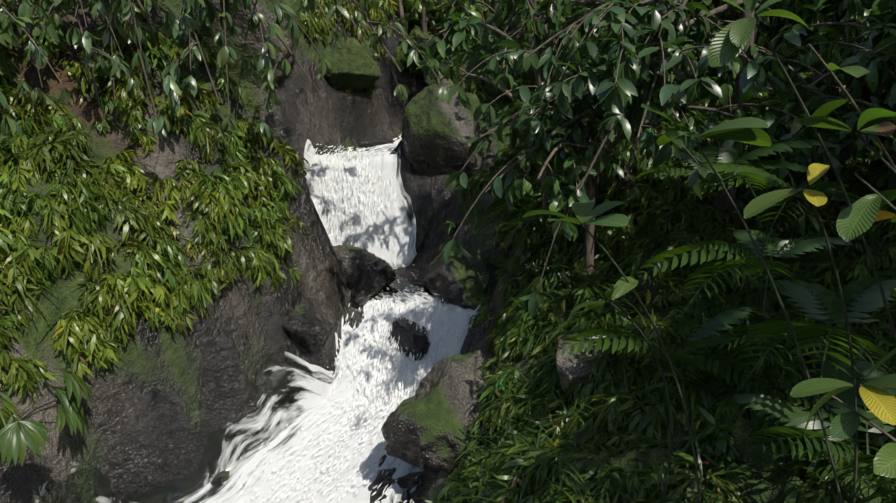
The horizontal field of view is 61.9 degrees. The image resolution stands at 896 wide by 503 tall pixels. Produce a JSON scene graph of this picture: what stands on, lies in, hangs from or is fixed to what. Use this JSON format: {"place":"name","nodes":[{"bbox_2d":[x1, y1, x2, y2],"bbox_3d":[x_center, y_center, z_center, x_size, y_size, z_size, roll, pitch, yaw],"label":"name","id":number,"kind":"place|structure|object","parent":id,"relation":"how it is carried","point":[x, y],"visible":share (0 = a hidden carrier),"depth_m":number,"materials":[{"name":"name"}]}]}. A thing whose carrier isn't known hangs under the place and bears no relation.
{"place":"outdoors","nodes":[
{"label":"outdoors","id":0,"kind":"place"},
{"bbox_2d":[0,370,92,466],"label":"palm leaves","id":1,"kind":"object","parent":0,"point":[15,438],"visible":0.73,"depth_m":7.63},
{"bbox_2d":[0,0,895,502],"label":"terrain","id":2,"kind":"structure","parent":0,"point":[164,404],"depth_m":9.94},
{"bbox_2d":[0,0,450,144],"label":"overhanging tree","id":3,"kind":"object","parent":2,"relation":"on","point":[206,14],"depth_m":9.83,"materials":[{"name":"green plant"}]},
{"bbox_2d":[0,0,484,428],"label":"leafy plants","id":4,"kind":"object","parent":2,"relation":"on","point":[151,288],"visible":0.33,"depth_m":9.66,"materials":[{"name":"green plant"}]},
{"bbox_2d":[192,0,300,91],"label":"rock wall","id":5,"kind":"structure","parent":2,"relation":"on","point":[255,42],"depth_m":12.98,"materials":[{"name":"rock"},{"name":"moss"}]},
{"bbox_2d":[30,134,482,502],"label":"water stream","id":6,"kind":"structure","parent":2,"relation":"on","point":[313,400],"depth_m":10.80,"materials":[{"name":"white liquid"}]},
{"bbox_2d":[198,144,468,502],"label":"water spray","id":7,"kind":"object","parent":6,"relation":"on","point":[344,240],"visible":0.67,"depth_m":11.29,"materials":[{"name":"white liquid"}]},
{"bbox_2d":[287,157,309,195],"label":"rock wall","id":8,"kind":"structure","parent":2,"relation":"on","point":[304,182],"depth_m":13.56,"materials":[{"name":"grey stone"}]},
{"bbox_2d":[282,298,335,354],"bbox_3d":[-2.143,1.097,11.021,0.946,0.845,1.126,0,12,-1],"label":"rock","id":9,"kind":"object","parent":2,"relation":"on","point":[307,324],"visible":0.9,"depth_m":10.72,"materials":[{"name":"rock"},{"name":"moss"}]},
{"bbox_2d":[318,37,379,90],"bbox_3d":[-1.979,-3.703,14.827,1.392,1.050,0.862,-9,15,-36],"label":"mossy rock","id":10,"kind":"object","parent":2,"relation":"on","point":[353,63],"visible":0.92,"depth_m":14.48,"materials":[{"name":"rock"},{"name":"moss"}]},
{"bbox_2d":[333,245,377,288],"bbox_3d":[-1.850,0.431,12.311,2.096,1.104,1.016,-10,16,-40],"label":"ridge rock","id":11,"kind":"object","parent":2,"relation":"on","point":[351,259],"visible":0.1,"depth_m":12.05,"materials":[{"name":"grey stone"}]},
{"bbox_2d":[350,255,395,307],"bbox_3d":[-1.293,0.517,12.394,0.852,0.902,1.609,0,12,-1],"label":"ridge rock","id":12,"kind":"object","parent":2,"relation":"on","point":[376,275],"visible":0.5,"depth_m":11.83,"materials":[{"name":"rock"},{"name":"moss"}]},
{"bbox_2d":[388,316,430,361],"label":"rock","id":13,"kind":"object","parent":2,"relation":"on","point":[410,335],"visible":0.69,"depth_m":11.36,"materials":[{"name":"grey stone"}]},
{"bbox_2d":[401,25,446,75],"bbox_3d":[-0.670,-4.411,16.405,1.018,1.118,1.002,10,16,40],"label":"rock","id":14,"kind":"object","parent":2,"relation":"on","point":[417,35],"visible":0.4,"depth_m":16.14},
{"bbox_2d":[381,348,498,474],"bbox_3d":[0.362,2.059,9.755,2.733,1.638,1.742,-6,13,-27],"label":"rock slab","id":15,"kind":"object","parent":2,"relation":"on","point":[425,424],"visible":0.52,"depth_m":9.02,"materials":[{"name":"rock"},{"name":"moss"}]},
{"bbox_2d":[401,75,486,178],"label":"mossy boulder","id":16,"kind":"structure","parent":2,"relation":"on","point":[435,136],"depth_m":13.40,"materials":[{"name":"rock"},{"name":"moss"}]},
{"bbox_2d":[426,41,475,85],"bbox_3d":[0.152,-3.603,15.113,1.246,1.312,1.604,0,12,-1],"label":"mossy rock","id":17,"kind":"object","parent":2,"relation":"on","point":[454,58],"visible":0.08,"depth_m":14.61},
{"bbox_2d":[9,10,895,502],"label":"palm fern stems","id":18,"kind":"object","parent":2,"relation":"on","point":[703,338],"visible":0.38,"depth_m":5.85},
{"bbox_2d":[422,247,489,309],"bbox_3d":[0.063,0.434,12.385,0.956,1.090,1.758,-8,14,-32],"label":"ridge rock","id":19,"kind":"object","parent":2,"relation":"on","point":[460,280],"visible":0.77,"depth_m":11.91,"materials":[{"name":"rock"},{"name":"moss"}]},
{"bbox_2d":[490,161,529,188],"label":"leaves","id":20,"kind":"object","parent":2,"relation":"on","point":[519,173],"visible":0.25,"depth_m":12.14,"materials":[{"name":"green plant"}]},
{"bbox_2d":[476,0,571,99],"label":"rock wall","id":21,"kind":"structure","parent":2,"relation":"on","point":[528,78],"depth_m":13.16,"materials":[{"name":"green plant"}]},
{"bbox_2d":[556,330,616,392],"bbox_3d":[1.464,1.195,7.885,0.716,0.629,0.838,0,12,-1],"label":"rock","id":22,"kind":"object","parent":2,"relation":"on","point":[570,373],"visible":0.56,"depth_m":7.63,"materials":[{"name":"rock"}]},
{"bbox_2d":[399,6,895,502],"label":"fern fronds","id":23,"kind":"object","parent":2,"relation":"on","point":[753,175],"visible":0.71,"depth_m":6.33,"materials":[{"name":"green plant"}]},
{"bbox_2d":[410,0,895,502],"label":"leafy plants","id":24,"kind":"object","parent":2,"relation":"on","point":[701,397],"visible":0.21,"depth_m":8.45,"materials":[{"name":"green plant"}]},
{"bbox_2d":[438,0,785,317],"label":"overhanging tree","id":25,"kind":"object","parent":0,"point":[619,99],"depth_m":7.86,"materials":[{"name":"green plant"}]},
{"bbox_2d":[396,0,895,274],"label":"tree","id":26,"kind":"object","parent":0,"point":[459,33],"depth_m":8.58,"materials":[{"name":"green plant"}]},
{"bbox_2d":[523,0,895,502],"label":"broad-leaved plant","id":27,"kind":"object","parent":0,"point":[862,215],"depth_m":3.79,"materials":[{"name":"green plant"}]}
]}

